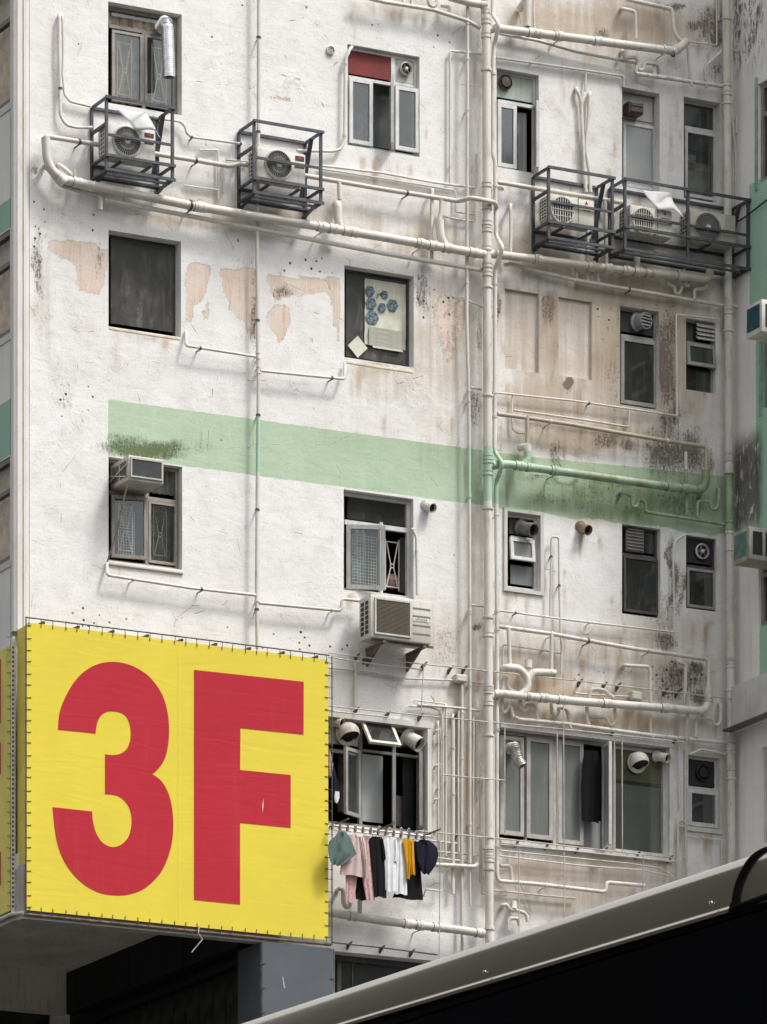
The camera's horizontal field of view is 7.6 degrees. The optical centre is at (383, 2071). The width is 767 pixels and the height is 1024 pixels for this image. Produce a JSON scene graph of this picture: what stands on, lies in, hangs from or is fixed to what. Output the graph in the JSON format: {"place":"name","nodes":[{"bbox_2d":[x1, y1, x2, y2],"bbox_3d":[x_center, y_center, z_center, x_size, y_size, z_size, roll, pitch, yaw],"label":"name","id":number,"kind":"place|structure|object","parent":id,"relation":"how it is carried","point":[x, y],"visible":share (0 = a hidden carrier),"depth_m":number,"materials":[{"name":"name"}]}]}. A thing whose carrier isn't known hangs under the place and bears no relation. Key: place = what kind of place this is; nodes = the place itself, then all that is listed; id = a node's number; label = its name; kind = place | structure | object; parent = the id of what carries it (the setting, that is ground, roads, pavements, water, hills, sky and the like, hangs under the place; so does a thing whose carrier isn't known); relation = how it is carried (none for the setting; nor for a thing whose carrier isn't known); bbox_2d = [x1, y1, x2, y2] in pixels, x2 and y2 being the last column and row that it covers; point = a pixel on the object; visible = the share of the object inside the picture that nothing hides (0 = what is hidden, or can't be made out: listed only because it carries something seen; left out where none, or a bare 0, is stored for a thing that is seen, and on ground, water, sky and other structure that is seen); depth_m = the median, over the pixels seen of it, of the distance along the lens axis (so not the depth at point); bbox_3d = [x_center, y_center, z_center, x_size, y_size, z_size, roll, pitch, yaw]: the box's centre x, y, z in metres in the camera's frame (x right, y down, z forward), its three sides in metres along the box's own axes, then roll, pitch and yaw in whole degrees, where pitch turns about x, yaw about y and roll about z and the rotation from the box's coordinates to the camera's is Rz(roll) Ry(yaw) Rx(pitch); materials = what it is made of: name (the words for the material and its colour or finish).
{"place":"outdoors","nodes":[
{"label":"outdoors","id":0,"kind":"place"},
{"label":"ground","id":1,"kind":"structure","parent":0,"visible":0},
{"bbox_2d":[238,942,334,1023],"bbox_3d":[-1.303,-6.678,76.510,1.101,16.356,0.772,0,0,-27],"label":"hoarding box","id":2,"kind":"object","parent":1,"relation":"on","point":[274,977],"visible":0.86,"depth_m":76.18,"materials":[{"name":"grey metal"}]},
{"bbox_2d":[0,0,732,1023],"bbox_3d":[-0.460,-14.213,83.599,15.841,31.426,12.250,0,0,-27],"label":"apartment building","id":3,"kind":"structure","parent":1,"relation":"on","point":[102,368],"depth_m":77.36,"materials":[{"name":"white paint"}]},
{"bbox_2d":[0,457,29,610],"bbox_3d":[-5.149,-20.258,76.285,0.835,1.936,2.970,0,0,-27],"label":"flank window","id":4,"kind":"structure","parent":3,"relation":"in","point":[5,561],"depth_m":75.34,"materials":[{"name":"brown metal"}]},
{"bbox_2d":[0,229,29,388],"bbox_3d":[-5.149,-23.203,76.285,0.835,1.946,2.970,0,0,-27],"label":"flank window","id":5,"kind":"structure","parent":3,"relation":"in","point":[5,334],"depth_m":75.34,"materials":[{"name":"brown metal"}]},
{"bbox_2d":[0,0,29,162],"bbox_3d":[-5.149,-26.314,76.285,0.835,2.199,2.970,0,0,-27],"label":"flank window","id":6,"kind":"structure","parent":3,"relation":"in","point":[5,104],"depth_m":75.34,"materials":[{"name":"brown metal"}]},
{"bbox_2d":[57,12,92,128],"bbox_3d":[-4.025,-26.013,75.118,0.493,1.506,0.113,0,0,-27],"label":"conduit","id":7,"kind":"object","parent":3,"relation":"attached to","point":[61,83],"visible":1,"depth_m":75.01,"materials":[{"name":"paint"}]},
{"bbox_2d":[90,95,175,193],"bbox_3d":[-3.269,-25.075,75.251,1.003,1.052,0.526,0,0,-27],"label":"steel cage","id":8,"kind":"object","parent":3,"relation":"attached to","point":[154,174],"visible":1,"depth_m":75.21,"materials":[{"name":"black metal"}]},
{"bbox_2d":[98,123,154,167],"bbox_3d":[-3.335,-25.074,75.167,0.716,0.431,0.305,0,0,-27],"label":"air conditioner","id":9,"kind":"object","parent":8,"relation":"in","point":[130,148],"visible":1,"depth_m":75.06,"materials":[{"name":"white plastic"}]},
{"bbox_2d":[116,108,159,136],"bbox_3d":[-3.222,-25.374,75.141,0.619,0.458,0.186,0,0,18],"label":"tarpaulin","id":10,"kind":"object","parent":8,"relation":"hanging from","point":[139,121],"visible":1,"depth_m":75.09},
{"bbox_2d":[109,455,162,494],"bbox_3d":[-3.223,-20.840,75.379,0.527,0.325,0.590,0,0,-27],"label":"air conditioner","id":11,"kind":"object","parent":3,"relation":"attached to","point":[140,475],"visible":1,"depth_m":75.19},
{"bbox_2d":[0,853,278,1023],"bbox_3d":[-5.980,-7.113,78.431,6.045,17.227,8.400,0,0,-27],"label":"overhang","id":12,"kind":"object","parent":3,"relation":"attached to","point":[55,967],"visible":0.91,"depth_m":79.64,"materials":[{"name":"black paint"}]},
{"bbox_2d":[108,6,176,113],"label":"window","id":13,"kind":"structure","parent":3,"relation":"in","point":[135,68],"depth_m":75.82,"materials":[{"name":"beige metal"}]},
{"bbox_2d":[109,235,180,339],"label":"window","id":14,"kind":"structure","parent":3,"relation":"in","point":[141,272],"depth_m":75.84,"materials":[{"name":"black glass"}]},
{"bbox_2d":[109,460,183,574],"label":"window","id":15,"kind":"structure","parent":3,"relation":"in","point":[147,534],"depth_m":75.97,"materials":[{"name":"beige metal"}]},
{"bbox_2d":[70,944,254,1023],"bbox_3d":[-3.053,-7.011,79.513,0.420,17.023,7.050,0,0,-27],"label":"shop boarding","id":16,"kind":"object","parent":3,"relation":"attached to","point":[206,994],"visible":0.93,"depth_m":78.75,"materials":[{"name":"black paint"}]},
{"bbox_2d":[155,16,174,78],"bbox_3d":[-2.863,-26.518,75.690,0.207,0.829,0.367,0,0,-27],"label":"flexible duct","id":17,"kind":"object","parent":3,"relation":"attached to","point":[164,27],"visible":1,"depth_m":75.55,"materials":[{"name":"metal"}]},
{"bbox_2d":[0,617,332,951],"bbox_3d":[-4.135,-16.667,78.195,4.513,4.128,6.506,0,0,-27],"label":"banner sign","id":18,"kind":"object","parent":3,"relation":"attached to","point":[172,782],"visible":1,"depth_m":75.27,"materials":[{"name":"yellow plastic"}]},
{"bbox_2d":[105,561,255,596],"bbox_3d":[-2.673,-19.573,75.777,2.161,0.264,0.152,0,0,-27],"label":"conduit","id":19,"kind":"object","parent":3,"relation":"attached to","point":[199,589],"visible":1,"depth_m":75.67,"materials":[{"name":"paint"}]},
{"bbox_2d":[254,0,260,648],"bbox_3d":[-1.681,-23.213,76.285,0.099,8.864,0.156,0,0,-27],"label":"drain pipe","id":20,"kind":"object","parent":3,"relation":"attached to","point":[258,371],"visible":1,"depth_m":76.22,"materials":[{"name":"paint"}]},
{"bbox_2d":[41,137,483,271],"bbox_3d":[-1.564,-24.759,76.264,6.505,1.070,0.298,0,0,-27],"label":"sewer pipe","id":21,"kind":"object","parent":3,"relation":"attached to","point":[74,183],"visible":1,"depth_m":76.27,"materials":[{"name":"paint"}]},
{"bbox_2d":[43,134,498,209],"bbox_3d":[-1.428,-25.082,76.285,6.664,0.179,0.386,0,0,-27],"label":"waste pipe","id":22,"kind":"object","parent":3,"relation":"attached to","point":[196,160],"visible":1,"depth_m":76.67,"materials":[{"name":"paint"}]},
{"bbox_2d":[237,119,323,219],"bbox_3d":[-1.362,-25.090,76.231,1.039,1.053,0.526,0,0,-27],"label":"steel cage","id":23,"kind":"object","parent":3,"relation":"attached to","point":[302,197],"visible":1,"depth_m":76.20,"materials":[{"name":"black metal"}]},
{"bbox_2d":[248,147,304,189],"bbox_3d":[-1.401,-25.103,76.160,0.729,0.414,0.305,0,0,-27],"label":"air conditioner","id":24,"kind":"object","parent":23,"relation":"in","point":[280,171],"visible":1,"depth_m":76.06,"materials":[{"name":"white plastic"}]},
{"bbox_2d":[296,46,352,152],"bbox_3d":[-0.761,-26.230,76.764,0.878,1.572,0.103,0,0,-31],"label":"conduit","id":25,"kind":"object","parent":3,"relation":"attached to","point":[344,134],"visible":1,"depth_m":76.87,"materials":[{"name":"paint"}]},
{"bbox_2d":[336,722,359,745],"bbox_3d":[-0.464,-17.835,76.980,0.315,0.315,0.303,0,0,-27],"label":"exhaust cowl","id":26,"kind":"object","parent":3,"relation":"attached to","point":[347,733],"visible":1,"depth_m":76.93,"materials":[{"name":"beige plastic"}]},
{"bbox_2d":[344,492,409,597],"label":"window","id":27,"kind":"structure","parent":3,"relation":"in","point":[376,528],"depth_m":77.52,"materials":[{"name":"white metal"}]},
{"bbox_2d":[334,955,421,992],"bbox_3d":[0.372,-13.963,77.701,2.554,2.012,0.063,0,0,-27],"label":"window","id":28,"kind":"structure","parent":3,"relation":"in","point":[349,971],"depth_m":77.35,"materials":[{"name":"black glass"}]},
{"bbox_2d":[344,269,413,373],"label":"window","id":29,"kind":"structure","parent":3,"relation":"in","point":[354,281],"depth_m":77.28,"materials":[{"name":"black glass"}]},
{"bbox_2d":[364,278,405,349],"bbox_3d":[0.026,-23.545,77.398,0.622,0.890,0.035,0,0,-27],"label":"poster","id":30,"kind":"object","parent":29,"relation":"attached to","point":[385,314],"visible":1,"depth_m":77.40,"materials":[{"name":"paper"}]},
{"bbox_2d":[328,712,431,833],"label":"window","id":31,"kind":"structure","parent":3,"relation":"in","point":[380,779],"depth_m":77.33,"materials":[{"name":"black metal"}]},
{"bbox_2d":[347,46,418,156],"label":"window","id":32,"kind":"structure","parent":3,"relation":"in","point":[383,102],"depth_m":77.46,"materials":[{"name":"white metal"}]},
{"bbox_2d":[329,818,440,839],"bbox_3d":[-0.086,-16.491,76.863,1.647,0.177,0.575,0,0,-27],"label":"clothes rack","id":33,"kind":"object","parent":3,"relation":"attached to","point":[370,830],"visible":1,"depth_m":76.64,"materials":[{"name":"white metal"}]},
{"bbox_2d":[328,831,355,865],"bbox_3d":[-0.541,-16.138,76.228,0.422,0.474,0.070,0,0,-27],"label":"shorts","id":34,"kind":"object","parent":33,"relation":"hanging from","point":[341,850],"visible":1,"depth_m":76.20,"materials":[{"name":"teal fabric"}]},
{"bbox_2d":[340,824,367,878],"bbox_3d":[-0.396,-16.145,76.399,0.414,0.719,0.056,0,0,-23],"label":"pyjama shirt","id":35,"kind":"object","parent":33,"relation":"hanging from","point":[356,865],"visible":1,"depth_m":76.41,"materials":[{"name":"pink fabric"}]},
{"bbox_2d":[345,836,374,902],"bbox_3d":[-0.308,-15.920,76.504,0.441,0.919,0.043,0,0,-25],"label":"pyjama trousers","id":36,"kind":"object","parent":33,"relation":"hanging from","point":[351,881],"visible":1,"depth_m":76.53,"materials":[{"name":"pink fabric"}]},
{"bbox_2d":[369,826,386,897],"bbox_3d":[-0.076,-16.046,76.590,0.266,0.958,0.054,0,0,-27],"label":"long shirt","id":37,"kind":"object","parent":33,"relation":"hanging from","point":[377,851],"visible":1,"depth_m":76.58,"materials":[{"name":"black fabric"}]},
{"bbox_2d":[383,827,397,891],"bbox_3d":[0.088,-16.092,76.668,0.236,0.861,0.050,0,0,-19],"label":"white shirt","id":38,"kind":"object","parent":33,"relation":"hanging from","point":[391,852],"visible":1,"depth_m":76.66,"materials":[{"name":"fabric"}]},
{"bbox_2d":[395,827,406,894],"bbox_3d":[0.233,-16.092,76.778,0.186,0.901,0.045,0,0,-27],"label":"white shirt","id":39,"kind":"object","parent":33,"relation":"hanging from","point":[401,879],"visible":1,"depth_m":76.76,"materials":[{"name":"fabric"}]},
{"bbox_2d":[392,830,422,899],"bbox_3d":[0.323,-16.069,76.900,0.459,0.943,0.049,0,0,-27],"label":"black dress","id":40,"kind":"object","parent":33,"relation":"hanging from","point":[414,887],"visible":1,"depth_m":76.94,"materials":[{"name":"fabric"}]},
{"bbox_2d":[403,828,414,878],"bbox_3d":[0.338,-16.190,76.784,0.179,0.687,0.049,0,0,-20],"label":"long sleeve top","id":41,"kind":"object","parent":33,"relation":"hanging from","point":[408,844],"visible":1,"depth_m":76.77,"materials":[{"name":"yellow fabric"}]},
{"bbox_2d":[416,829,437,874],"bbox_3d":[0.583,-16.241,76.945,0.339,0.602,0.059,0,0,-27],"label":"shirt","id":42,"kind":"object","parent":33,"relation":"hanging from","point":[427,853],"visible":1,"depth_m":76.93,"materials":[{"name":"blue fabric"}]},
{"bbox_2d":[365,638,433,671],"bbox_3d":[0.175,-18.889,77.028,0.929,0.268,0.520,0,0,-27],"label":"wall bracket","id":43,"kind":"object","parent":3,"relation":"attached to","point":[411,656],"depth_m":76.99,"materials":[{"name":"metal"}]},
{"bbox_2d":[359,594,430,648],"bbox_3d":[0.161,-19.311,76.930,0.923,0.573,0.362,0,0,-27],"label":"air conditioner","id":44,"kind":"object","parent":43,"relation":"on","point":[389,618],"visible":1,"depth_m":76.77,"materials":[{"name":"grey plastic"}]},
{"bbox_2d":[323,154,477,221],"bbox_3d":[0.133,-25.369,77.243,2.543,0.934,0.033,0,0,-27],"label":"conduit","id":45,"kind":"object","parent":3,"relation":"attached to","point":[418,179],"visible":1,"depth_m":77.44,"materials":[{"name":"paint"}]},
{"bbox_2d":[328,662,482,706],"bbox_3d":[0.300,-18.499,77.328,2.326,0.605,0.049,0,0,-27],"label":"conduit","id":46,"kind":"object","parent":3,"relation":"attached to","point":[355,670],"visible":1,"depth_m":76.99,"materials":[{"name":"paint"}]},
{"bbox_2d":[328,887,485,937],"bbox_3d":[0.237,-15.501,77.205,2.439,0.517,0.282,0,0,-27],"label":"sewer pipe","id":47,"kind":"object","parent":3,"relation":"attached to","point":[417,925],"visible":1,"depth_m":77.05,"materials":[{"name":"paint"}]},
{"bbox_2d":[400,728,424,751],"bbox_3d":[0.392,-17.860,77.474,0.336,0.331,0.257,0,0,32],"label":"exhaust pipe","id":48,"kind":"object","parent":3,"relation":"attached to","point":[410,738],"visible":1,"depth_m":77.42,"materials":[{"name":"white plastic"}]},
{"bbox_2d":[369,0,481,29],"bbox_3d":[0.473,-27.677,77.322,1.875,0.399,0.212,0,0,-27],"label":"waste pipe","id":49,"kind":"object","parent":3,"relation":"attached to","point":[469,3],"visible":1,"depth_m":77.47,"materials":[{"name":"paint"}]},
{"bbox_2d":[450,713,454,894],"bbox_3d":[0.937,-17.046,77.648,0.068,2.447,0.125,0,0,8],"label":"conduit","id":50,"kind":"object","parent":3,"relation":"attached to","point":[452,748],"visible":1,"depth_m":77.60,"materials":[{"name":"paint"}]},
{"bbox_2d":[460,683,463,951],"bbox_3d":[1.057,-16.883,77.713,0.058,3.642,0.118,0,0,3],"label":"conduit","id":51,"kind":"object","parent":3,"relation":"attached to","point":[461,811],"visible":0.97,"depth_m":77.66,"materials":[{"name":"paint"}]},
{"bbox_2d":[464,6,483,905],"bbox_3d":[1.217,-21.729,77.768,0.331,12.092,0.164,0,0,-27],"label":"drain pipe","id":52,"kind":"object","parent":3,"relation":"attached to","point":[468,404],"visible":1,"depth_m":77.66,"materials":[{"name":"paint"}]},
{"bbox_2d":[480,0,496,942],"bbox_3d":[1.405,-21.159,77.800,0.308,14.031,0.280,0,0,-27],"label":"soil stack","id":53,"kind":"object","parent":3,"relation":"attached to","point":[488,30],"visible":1,"depth_m":77.68,"materials":[{"name":"paint"}]},
{"bbox_2d":[328,705,682,743],"bbox_3d":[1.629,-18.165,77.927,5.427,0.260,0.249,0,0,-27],"label":"banner wire","id":54,"kind":"object","parent":3,"relation":"attached to","point":[455,715],"visible":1,"depth_m":77.51,"materials":[{"name":"metal"}]},
{"bbox_2d":[581,750,599,823],"bbox_3d":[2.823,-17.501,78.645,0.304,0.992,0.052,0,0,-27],"label":"black trousers","id":55,"kind":"object","parent":54,"relation":"hanging from","point":[590,792],"visible":1,"depth_m":78.63,"materials":[{"name":"fabric"}]},
{"bbox_2d":[497,71,538,172],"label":"window","id":56,"kind":"structure","parent":3,"relation":"in","point":[517,108],"depth_m":78.22,"materials":[{"name":"grey glass"}]},
{"bbox_2d":[503,507,543,595],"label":"window","id":57,"kind":"structure","parent":3,"relation":"in","point":[519,553],"depth_m":78.26,"materials":[{"name":"white metal"}]},
{"bbox_2d":[328,652,731,699],"bbox_3d":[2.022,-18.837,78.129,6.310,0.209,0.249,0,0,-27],"label":"banner wire","id":58,"kind":"object","parent":3,"relation":"attached to","point":[449,669],"visible":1,"depth_m":77.67,"materials":[{"name":"metal"}]},
{"bbox_2d":[556,673,564,916],"bbox_3d":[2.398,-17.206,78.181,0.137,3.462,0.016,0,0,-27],"label":"hanging wire","id":59,"kind":"object","parent":58,"relation":"hanging from","point":[563,798],"visible":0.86,"depth_m":78.19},
{"bbox_2d":[418,830,674,863],"bbox_3d":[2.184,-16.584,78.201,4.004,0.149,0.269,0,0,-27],"label":"banner wire","id":60,"kind":"object","parent":3,"relation":"attached to","point":[578,847],"visible":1,"depth_m":78.24,"materials":[{"name":"metal"}]},
{"bbox_2d":[549,536,561,673],"bbox_3d":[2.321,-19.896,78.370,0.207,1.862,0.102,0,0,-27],"label":"conduit","id":61,"kind":"object","parent":3,"relation":"attached to","point":[559,584],"visible":1,"depth_m":78.35,"materials":[{"name":"paint"}]},
{"bbox_2d":[497,180,622,204],"bbox_3d":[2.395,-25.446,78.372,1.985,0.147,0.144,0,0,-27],"label":"waste pipe","id":62,"kind":"object","parent":3,"relation":"attached to","point":[552,191],"visible":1,"depth_m":78.27,"materials":[{"name":"paint"}]},
{"bbox_2d":[496,56,624,90],"bbox_3d":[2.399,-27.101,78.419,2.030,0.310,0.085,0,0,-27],"label":"conduit","id":63,"kind":"object","parent":3,"relation":"attached to","point":[571,68],"visible":1,"depth_m":78.48,"materials":[{"name":"paint"}]},
{"bbox_2d":[491,0,644,893],"bbox_3d":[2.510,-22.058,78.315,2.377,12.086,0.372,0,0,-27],"label":"drain pipe","id":64,"kind":"object","parent":3,"relation":"attached to","point":[496,484],"visible":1,"depth_m":77.80,"materials":[{"name":"paint"}]},
{"bbox_2d":[531,165,615,262],"bbox_3d":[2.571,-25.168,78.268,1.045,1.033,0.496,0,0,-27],"label":"steel cage","id":65,"kind":"object","parent":3,"relation":"attached to","point":[594,240],"visible":1,"depth_m":78.23,"materials":[{"name":"black metal"}]},
{"bbox_2d":[539,194,593,231],"bbox_3d":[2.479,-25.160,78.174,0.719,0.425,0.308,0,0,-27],"label":"air conditioner","id":66,"kind":"object","parent":65,"relation":"in","point":[572,215],"visible":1,"depth_m":78.06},
{"bbox_2d":[481,840,674,895],"bbox_3d":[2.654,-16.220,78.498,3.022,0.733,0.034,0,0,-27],"label":"conduit","id":67,"kind":"object","parent":3,"relation":"attached to","point":[668,875],"visible":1,"depth_m":78.45,"materials":[{"name":"paint"}]},
{"bbox_2d":[574,87,591,192],"bbox_3d":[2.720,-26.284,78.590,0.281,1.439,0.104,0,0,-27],"label":"conduit","id":68,"kind":"object","parent":3,"relation":"attached to","point":[584,149],"visible":1,"depth_m":78.56,"materials":[{"name":"paint"}]},
{"bbox_2d":[499,724,673,862],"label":"window","id":69,"kind":"structure","parent":3,"relation":"in","point":[530,790],"depth_m":78.65,"materials":[{"name":"metal"}]},
{"bbox_2d":[494,0,689,59],"bbox_3d":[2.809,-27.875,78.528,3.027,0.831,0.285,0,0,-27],"label":"sewer pipe","id":70,"kind":"object","parent":3,"relation":"attached to","point":[526,29],"visible":1,"depth_m":78.48,"materials":[{"name":"paint"}]},
{"bbox_2d":[500,533,686,632],"bbox_3d":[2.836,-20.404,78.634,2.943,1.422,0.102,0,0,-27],"label":"conduit","id":71,"kind":"object","parent":3,"relation":"attached to","point":[607,624],"visible":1,"depth_m":78.89,"materials":[{"name":"paint"}]},
{"bbox_2d":[493,443,710,515],"bbox_3d":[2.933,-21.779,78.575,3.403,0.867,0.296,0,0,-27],"label":"sewer pipe","id":72,"kind":"object","parent":3,"relation":"attached to","point":[527,465],"visible":1,"depth_m":78.50,"materials":[{"name":"paint"}]},
{"bbox_2d":[497,412,707,467],"bbox_3d":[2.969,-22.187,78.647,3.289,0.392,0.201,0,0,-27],"label":"waste pipe","id":73,"kind":"object","parent":3,"relation":"attached to","point":[549,421],"visible":1,"depth_m":78.54,"materials":[{"name":"beige paint"}]},
{"bbox_2d":[494,628,713,714],"bbox_3d":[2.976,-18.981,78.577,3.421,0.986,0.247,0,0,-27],"label":"sewer pipe","id":74,"kind":"object","parent":3,"relation":"attached to","point":[524,693],"visible":1,"depth_m":78.18,"materials":[{"name":"paint"}]},
{"bbox_2d":[686,694,688,876],"bbox_3d":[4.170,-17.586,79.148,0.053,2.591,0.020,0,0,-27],"label":"hanging wire","id":75,"kind":"object","parent":74,"relation":"hanging from","point":[687,722],"visible":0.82,"depth_m":79.13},
{"bbox_2d":[494,201,713,282],"bbox_3d":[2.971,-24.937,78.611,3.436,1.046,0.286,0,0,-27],"label":"sewer pipe","id":76,"kind":"object","parent":3,"relation":"attached to","point":[637,269],"visible":1,"depth_m":78.53,"materials":[{"name":"beige paint"}]},
{"bbox_2d":[499,625,710,686],"bbox_3d":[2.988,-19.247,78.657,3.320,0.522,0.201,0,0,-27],"label":"waste pipe","id":77,"kind":"object","parent":3,"relation":"attached to","point":[626,647],"visible":1,"depth_m":78.67,"materials":[{"name":"paint"}]},
{"bbox_2d":[497,314,717,434],"bbox_3d":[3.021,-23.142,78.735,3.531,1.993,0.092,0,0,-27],"label":"conduit","id":78,"kind":"object","parent":3,"relation":"attached to","point":[585,402],"visible":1,"depth_m":78.69,"materials":[{"name":"paint"}]},
{"bbox_2d":[499,33,722,87],"bbox_3d":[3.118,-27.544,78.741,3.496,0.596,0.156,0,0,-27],"label":"waste pipe","id":79,"kind":"object","parent":3,"relation":"attached to","point":[638,70],"visible":1,"depth_m":78.92,"materials":[{"name":"paint"}]},
{"bbox_2d":[500,698,726,744],"bbox_3d":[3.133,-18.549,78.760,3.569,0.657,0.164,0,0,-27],"label":"waste pipe","id":80,"kind":"object","parent":3,"relation":"attached to","point":[569,723],"visible":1,"depth_m":78.61,"materials":[{"name":"paint"}]},
{"bbox_2d":[504,262,723,307],"bbox_3d":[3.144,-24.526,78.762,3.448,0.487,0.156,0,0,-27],"label":"waste pipe","id":81,"kind":"object","parent":3,"relation":"attached to","point":[598,282],"visible":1,"depth_m":78.82,"materials":[{"name":"beige paint"}]},
{"bbox_2d":[622,528,643,554],"bbox_3d":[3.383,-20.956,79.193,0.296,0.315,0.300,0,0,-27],"label":"louvre vent","id":82,"kind":"object","parent":3,"relation":"attached to","point":[632,541],"visible":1,"depth_m":79.06,"materials":[{"name":"grey metal"}]},
{"bbox_2d":[627,751,648,772],"bbox_3d":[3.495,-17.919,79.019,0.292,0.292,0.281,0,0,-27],"label":"exhaust cowl","id":83,"kind":"object","parent":3,"relation":"attached to","point":[637,762],"visible":1,"depth_m":78.98,"materials":[{"name":"white plastic"}]},
{"bbox_2d":[620,308,655,408],"bbox_3d":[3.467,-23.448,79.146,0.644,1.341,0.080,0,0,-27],"label":"window","id":84,"kind":"structure","parent":3,"relation":"in","point":[637,354],"depth_m":79.13,"materials":[{"name":"black glass"}]},
{"bbox_2d":[622,92,654,190],"bbox_3d":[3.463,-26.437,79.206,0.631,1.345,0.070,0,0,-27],"label":"window","id":85,"kind":"structure","parent":3,"relation":"in","point":[638,138],"depth_m":79.20,"materials":[{"name":"grey glass"}]},
{"bbox_2d":[622,526,657,617],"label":"window","id":86,"kind":"structure","parent":3,"relation":"in","point":[639,572],"depth_m":79.15,"materials":[{"name":"black glass"}]},
{"bbox_2d":[620,320,716,408],"bbox_3d":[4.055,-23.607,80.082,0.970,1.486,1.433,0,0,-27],"label":"window","id":87,"kind":"structure","parent":3,"relation":"in","point":[700,354],"depth_m":79.53,"materials":[{"name":"grey metal"}]},
{"bbox_2d":[622,532,714,616],"bbox_3d":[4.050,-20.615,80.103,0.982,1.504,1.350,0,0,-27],"label":"window","id":88,"kind":"structure","parent":3,"relation":"in","point":[700,573],"depth_m":79.53,"materials":[{"name":"black glass"}]},
{"bbox_2d":[622,101,715,202],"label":"window","id":89,"kind":"structure","parent":3,"relation":"in","point":[699,119],"depth_m":79.75,"materials":[{"name":"white metal"}]},
{"bbox_2d":[619,487,724,525],"bbox_3d":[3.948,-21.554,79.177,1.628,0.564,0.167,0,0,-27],"label":"waste pipe","id":90,"kind":"object","parent":3,"relation":"attached to","point":[647,511],"visible":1,"depth_m":79.22,"materials":[{"name":"paint"}]},
{"bbox_2d":[623,750,722,834],"bbox_3d":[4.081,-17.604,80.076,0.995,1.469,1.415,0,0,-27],"label":"window","id":91,"kind":"structure","parent":3,"relation":"in","point":[703,796],"depth_m":79.57,"materials":[{"name":"white metal"}]},
{"bbox_2d":[607,177,750,278],"bbox_3d":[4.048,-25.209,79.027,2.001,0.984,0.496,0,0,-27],"label":"steel cage","id":92,"kind":"object","parent":3,"relation":"attached to","point":[687,236],"visible":1,"depth_m":78.91,"materials":[{"name":"black metal"}]},
{"bbox_2d":[619,204,671,243],"bbox_3d":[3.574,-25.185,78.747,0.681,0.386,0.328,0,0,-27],"label":"air conditioner","id":93,"kind":"object","parent":92,"relation":"in","point":[638,235],"visible":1,"depth_m":78.65,"materials":[{"name":"grey"}]},
{"bbox_2d":[642,190,683,217],"bbox_3d":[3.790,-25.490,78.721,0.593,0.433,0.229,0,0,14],"label":"tarpaulin","id":94,"kind":"object","parent":92,"relation":"on","point":[659,200],"visible":1,"depth_m":78.73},
{"bbox_2d":[680,209,735,250],"bbox_3d":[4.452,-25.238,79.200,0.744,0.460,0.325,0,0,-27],"label":"air conditioner","id":95,"kind":"object","parent":92,"relation":"on","point":[712,220],"visible":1,"depth_m":79.09,"materials":[{"name":"white plastic"}]},
{"bbox_2d":[676,746,726,878],"bbox_3d":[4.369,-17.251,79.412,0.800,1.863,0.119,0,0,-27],"label":"conduit","id":96,"kind":"object","parent":3,"relation":"attached to","point":[683,821],"visible":0.98,"depth_m":79.27,"materials":[{"name":"paint"}]},
{"bbox_2d":[721,0,737,863],"bbox_3d":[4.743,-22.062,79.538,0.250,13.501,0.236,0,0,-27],"label":"soil stack","id":97,"kind":"object","parent":3,"relation":"attached to","point":[729,305],"visible":0.98,"depth_m":79.45,"materials":[{"name":"paint"}]},
{"bbox_2d":[242,846,766,1023],"bbox_3d":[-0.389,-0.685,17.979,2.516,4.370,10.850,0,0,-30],"label":"double decker bus","id":98,"kind":"object","parent":1,"relation":"on","point":[692,949],"visible":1,"depth_m":13.87,"materials":[{"name":"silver metal"}]},
{"bbox_2d":[722,0,766,860],"bbox_3d":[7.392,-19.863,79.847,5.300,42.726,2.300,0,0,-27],"label":"wing building","id":99,"kind":"structure","parent":1,"relation":"on","point":[749,708],"depth_m":79.26,"materials":[{"name":"paint"}]},
{"bbox_2d":[734,526,766,569],"bbox_3d":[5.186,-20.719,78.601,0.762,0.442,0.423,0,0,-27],"label":"air conditioner","id":100,"kind":"object","parent":99,"relation":"attached to","point":[750,547],"visible":1,"depth_m":78.35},
{"bbox_2d":[746,299,766,341],"bbox_3d":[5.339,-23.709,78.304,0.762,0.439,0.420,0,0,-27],"label":"air conditioner","id":101,"kind":"object","parent":99,"relation":"attached to","point":[756,321],"visible":1,"depth_m":78.10,"materials":[{"name":"white plastic"}]},
{"bbox_2d":[755,77,766,190],"bbox_3d":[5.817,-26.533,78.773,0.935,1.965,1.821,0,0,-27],"label":"window","id":102,"kind":"structure","parent":99,"relation":"in","point":[763,86],"depth_m":79.07,"materials":[{"name":"beige metal"}]},
{"bbox_2d":[759,341,766,416],"bbox_3d":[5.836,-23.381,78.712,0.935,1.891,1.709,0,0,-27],"label":"window","id":103,"kind":"structure","parent":99,"relation":"in","point":[760,342],"depth_m":79.01,"materials":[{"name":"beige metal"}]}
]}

